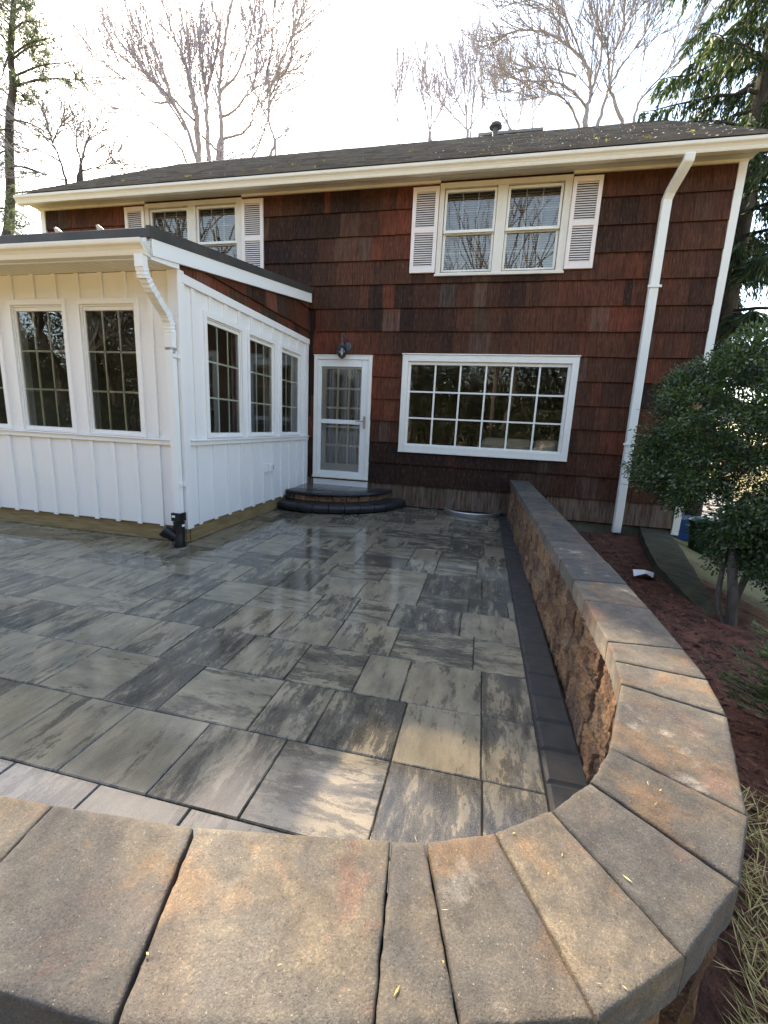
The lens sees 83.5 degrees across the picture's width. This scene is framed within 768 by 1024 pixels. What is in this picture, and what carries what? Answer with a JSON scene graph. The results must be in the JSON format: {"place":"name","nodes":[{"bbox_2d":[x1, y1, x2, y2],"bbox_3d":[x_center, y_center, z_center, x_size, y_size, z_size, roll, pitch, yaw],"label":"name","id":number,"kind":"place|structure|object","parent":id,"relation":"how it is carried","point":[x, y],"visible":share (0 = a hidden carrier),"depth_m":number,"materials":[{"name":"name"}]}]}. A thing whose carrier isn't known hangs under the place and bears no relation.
{"place":"outdoors","nodes":[
{"label":"outdoors","id":0,"kind":"place"},
{"bbox_2d":[0,507,580,892],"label":"patio","id":1,"kind":"structure","parent":0,"point":[195,685],"depth_m":2.25,"materials":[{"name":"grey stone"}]},
{"bbox_2d":[0,224,312,546],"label":"sunroom","id":2,"kind":"structure","parent":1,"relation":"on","point":[174,410],"depth_m":4.64,"materials":[{"name":"white wood"}]},
{"bbox_2d":[0,320,13,428],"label":"window","id":3,"kind":"structure","parent":2,"relation":"in","point":[5,387],"depth_m":4.66,"materials":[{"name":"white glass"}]},
{"bbox_2d":[5,298,77,432],"bbox_3d":[-3.576,-1.532,4.581,0.780,1.367,0.149,5,12,12],"label":"window","id":4,"kind":"structure","parent":2,"relation":"in","point":[14,307],"depth_m":4.54,"materials":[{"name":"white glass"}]},
{"bbox_2d":[74,297,146,436],"bbox_3d":[-2.738,-1.456,4.403,0.771,1.367,0.149,5,12,12],"label":"window","id":5,"kind":"structure","parent":2,"relation":"in","point":[83,306],"depth_m":4.36,"materials":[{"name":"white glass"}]},
{"bbox_2d":[202,310,245,437],"bbox_3d":[-1.862,-1.515,4.929,0.149,1.337,0.807,5,12,12],"label":"window","id":6,"kind":"structure","parent":2,"relation":"in","point":[210,319],"depth_m":5.01,"materials":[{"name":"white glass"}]},
{"bbox_2d":[246,329,276,436],"bbox_3d":[-1.674,-1.671,5.744,0.149,1.337,0.796,5,12,12],"label":"window","id":7,"kind":"structure","parent":2,"relation":"in","point":[252,336],"depth_m":5.90,"materials":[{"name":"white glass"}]},
{"bbox_2d":[279,343,301,435],"bbox_3d":[-1.479,-1.833,6.591,0.149,1.337,0.797,5,12,12],"label":"window","id":8,"kind":"structure","parent":2,"relation":"in","point":[283,348],"depth_m":6.74,"materials":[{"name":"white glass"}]},
{"bbox_2d":[278,483,404,513],"bbox_3d":[-0.621,-0.191,6.772,1.755,0.270,1.199,5,12,12],"label":"door step","id":9,"kind":"object","parent":1,"relation":"on","point":[320,498],"depth_m":6.57,"materials":[{"name":"grey stone"}]},
{"bbox_2d":[0,480,748,1023],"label":"seat wall","id":10,"kind":"structure","parent":1,"relation":"on","point":[526,922],"depth_m":0.70,"materials":[{"name":"stone"}]},
{"bbox_2d":[146,686,661,994],"bbox_3d":[0.368,0.573,0.981,2.029,0.007,0.641,-5,13,-32],"label":"debris","id":11,"kind":"object","parent":10,"relation":"on","point":[396,990],"visible":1,"depth_m":0.67,"materials":[{"name":"plant"}]},
{"bbox_2d":[499,515,588,811],"bbox_3d":[1.243,0.628,3.973,0.170,0.056,6.024,5,12,12],"label":"patio border","id":12,"kind":"object","parent":1,"relation":"on","point":[564,769],"visible":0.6,"depth_m":2.22,"materials":[{"name":"grey stone"}]},
{"bbox_2d":[0,0,767,444],"label":"sky","id":13,"kind":"structure","parent":0,"point":[364,117],"materials":[{"name":"white"}]},
{"bbox_2d":[541,531,767,1023],"bbox_3d":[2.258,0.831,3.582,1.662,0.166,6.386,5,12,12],"label":"mulch","id":14,"kind":"object","parent":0,"point":[751,851],"visible":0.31,"depth_m":2.22,"materials":[{"name":"brown wood"}]},
{"bbox_2d":[633,569,653,577],"bbox_3d":[2.715,0.636,4.500,0.196,0.069,0.155,8,13,26],"label":"paper scrap","id":15,"kind":"object","parent":14,"relation":"on","point":[636,572],"visible":1,"depth_m":4.49,"materials":[{"name":"white paper"}]},
{"bbox_2d":[619,313,767,626],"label":"evergreen shrub","id":16,"kind":"object","parent":14,"relation":"on","point":[743,526],"visible":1,"depth_m":3.69,"materials":[{"name":"green plant"}]},
{"bbox_2d":[691,403,701,409],"bbox_3d":[2.378,-0.804,3.274,0.104,0.053,0.030,2,11,-3],"label":"dead leaf","id":17,"kind":"object","parent":16,"relation":"on","point":[697,406],"visible":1,"depth_m":3.28,"materials":[{"name":"brown plant"}]},
{"bbox_2d":[699,619,767,719],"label":"cypress shrub","id":18,"kind":"object","parent":14,"relation":"on","point":[759,689],"visible":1,"depth_m":2.04,"materials":[{"name":"green plant"}]},
{"bbox_2d":[703,780,767,1023],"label":"straw","id":19,"kind":"object","parent":14,"relation":"on","point":[749,906],"visible":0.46,"depth_m":1.21,"materials":[{"name":"plant"}]},
{"bbox_2d":[671,445,767,617],"bbox_3d":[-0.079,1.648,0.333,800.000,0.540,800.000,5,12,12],"label":"ground","id":20,"kind":"structure","parent":0,"point":[754,596],"depth_m":5.44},
{"bbox_2d":[0,0,96,234],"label":"pine tree","id":21,"kind":"object","parent":20,"relation":"on","point":[11,223],"visible":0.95,"depth_m":13.37,"materials":[{"name":"green plant"}]},
{"bbox_2d":[0,64,160,194],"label":"bare tree","id":22,"kind":"object","parent":20,"relation":"on","point":[45,111],"visible":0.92,"depth_m":13.70,"materials":[{"name":"brown plant"}]},
{"bbox_2d":[6,0,325,162],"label":"bare tree","id":23,"kind":"object","parent":20,"relation":"on","point":[205,35],"visible":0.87,"depth_m":15.69,"materials":[{"name":"brown plant"}]},
{"bbox_2d":[194,0,343,160],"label":"bare tree","id":24,"kind":"object","parent":20,"relation":"on","point":[294,32],"visible":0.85,"depth_m":14.32,"materials":[{"name":"brown plant"}]},
{"bbox_2d":[12,120,767,536],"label":"shingled house","id":25,"kind":"structure","parent":20,"relation":"on","point":[468,294],"depth_m":6.48,"materials":[{"name":"brown wood"}]},
{"bbox_2d":[144,197,241,259],"bbox_3d":[-3.148,-4.488,7.221,1.819,1.230,0.214,5,12,12],"label":"window","id":26,"kind":"structure","parent":25,"relation":"in","point":[193,208],"depth_m":7.11,"materials":[{"name":"white glass"}]},
{"bbox_2d":[312,354,372,487],"bbox_3d":[-0.676,-1.514,7.289,0.996,2.136,0.439,5,12,12],"label":"door","id":27,"kind":"structure","parent":25,"relation":"in","point":[342,387],"depth_m":7.27,"materials":[{"name":"white metal"}]},
{"bbox_2d":[336,333,350,358],"bbox_3d":[-0.645,-2.625,6.816,0.215,0.394,0.209,5,12,12],"label":"wall lantern","id":28,"kind":"object","parent":25,"relation":"attached to","point":[346,347],"depth_m":6.84,"materials":[{"name":"metal"}]},
{"bbox_2d":[444,507,500,517],"bbox_3d":[1.372,0.139,6.792,0.916,0.312,0.403,5,12,12],"label":"window well","id":29,"kind":"object","parent":25,"relation":"attached to","point":[471,514],"depth_m":6.63,"materials":[{"name":"metal"}]},
{"bbox_2d":[398,353,580,461],"bbox_3d":[1.533,-1.625,6.643,2.613,1.525,0.120,5,12,12],"label":"picture window","id":30,"kind":"structure","parent":25,"relation":"in","point":[571,362],"depth_m":6.58,"materials":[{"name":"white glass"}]},
{"bbox_2d":[434,174,573,276],"bbox_3d":[1.679,-4.050,6.192,1.819,1.230,0.214,5,12,12],"label":"window","id":31,"kind":"structure","parent":25,"relation":"in","point":[501,187],"depth_m":6.17,"materials":[{"name":"white glass"}]},
{"bbox_2d":[476,437,557,451],"bbox_3d":[2.483,-0.785,7.347,2.290,0.905,0.940,5,12,12],"label":"sofa","id":32,"kind":"object","parent":25,"relation":"in","point":[522,444],"visible":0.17,"depth_m":6.92,"materials":[{"name":"fabric"}]},
{"bbox_2d":[372,22,419,143],"bbox_3d":[0.433,-14.714,24.367,2.120,22.054,2.128,13,15,41],"label":"bare tree","id":33,"kind":"object","parent":20,"relation":"on","point":[398,87],"visible":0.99,"depth_m":22.42,"materials":[{"name":"brown plant"}]},
{"bbox_2d":[408,4,472,140],"bbox_3d":[2.193,-14.343,24.051,3.509,21.617,3.654,11,14,36],"label":"bare tree","id":34,"kind":"object","parent":20,"relation":"on","point":[423,73],"visible":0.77,"depth_m":22.03,"materials":[{"name":"brown plant"}]},
{"bbox_2d":[410,0,521,137],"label":"bare tree","id":35,"kind":"object","parent":20,"relation":"on","point":[460,50],"visible":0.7,"depth_m":21.73,"materials":[{"name":"brown plant"}]},
{"bbox_2d":[483,6,571,129],"bbox_3d":[6.153,-14.025,23.636,5.143,21.529,3.052,-1,12,-16],"label":"bare tree","id":36,"kind":"object","parent":20,"relation":"on","point":[532,103],"visible":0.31,"depth_m":21.83,"materials":[{"name":"brown plant"}]},
{"bbox_2d":[442,0,723,130],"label":"bare tree","id":37,"kind":"object","parent":20,"relation":"on","point":[558,24],"visible":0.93,"depth_m":13.14,"materials":[{"name":"brown plant"}]},
{"bbox_2d":[541,0,767,515],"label":"spruce tree","id":38,"kind":"object","parent":20,"relation":"on","point":[746,270],"visible":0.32,"depth_m":8.28,"materials":[{"name":"green plant"}]},
{"bbox_2d":[638,527,714,614],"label":"retaining wall","id":39,"kind":"structure","parent":20,"relation":"on","point":[670,564],"depth_m":4.68,"materials":[{"name":"concrete"}]},
{"bbox_2d":[672,515,690,540],"bbox_3d":[5.881,0.310,8.465,0.560,0.435,0.560,5,12,12],"label":"recycling bin","id":40,"kind":"object","parent":20,"relation":"on","point":[682,535],"visible":0.13,"depth_m":8.27,"materials":[{"name":"blue plastic"}]},
{"bbox_2d":[685,516,722,557],"bbox_3d":[5.457,0.412,7.329,0.606,0.645,0.564,5,12,12],"label":"refuse bin","id":41,"kind":"object","parent":20,"relation":"on","point":[699,520],"visible":0.39,"depth_m":7.23,"materials":[{"name":"green plastic"}]},
{"bbox_2d":[702,493,749,517],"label":"driveway","id":42,"kind":"structure","parent":0,"point":[711,506],"depth_m":12.64,"materials":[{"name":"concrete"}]}
]}

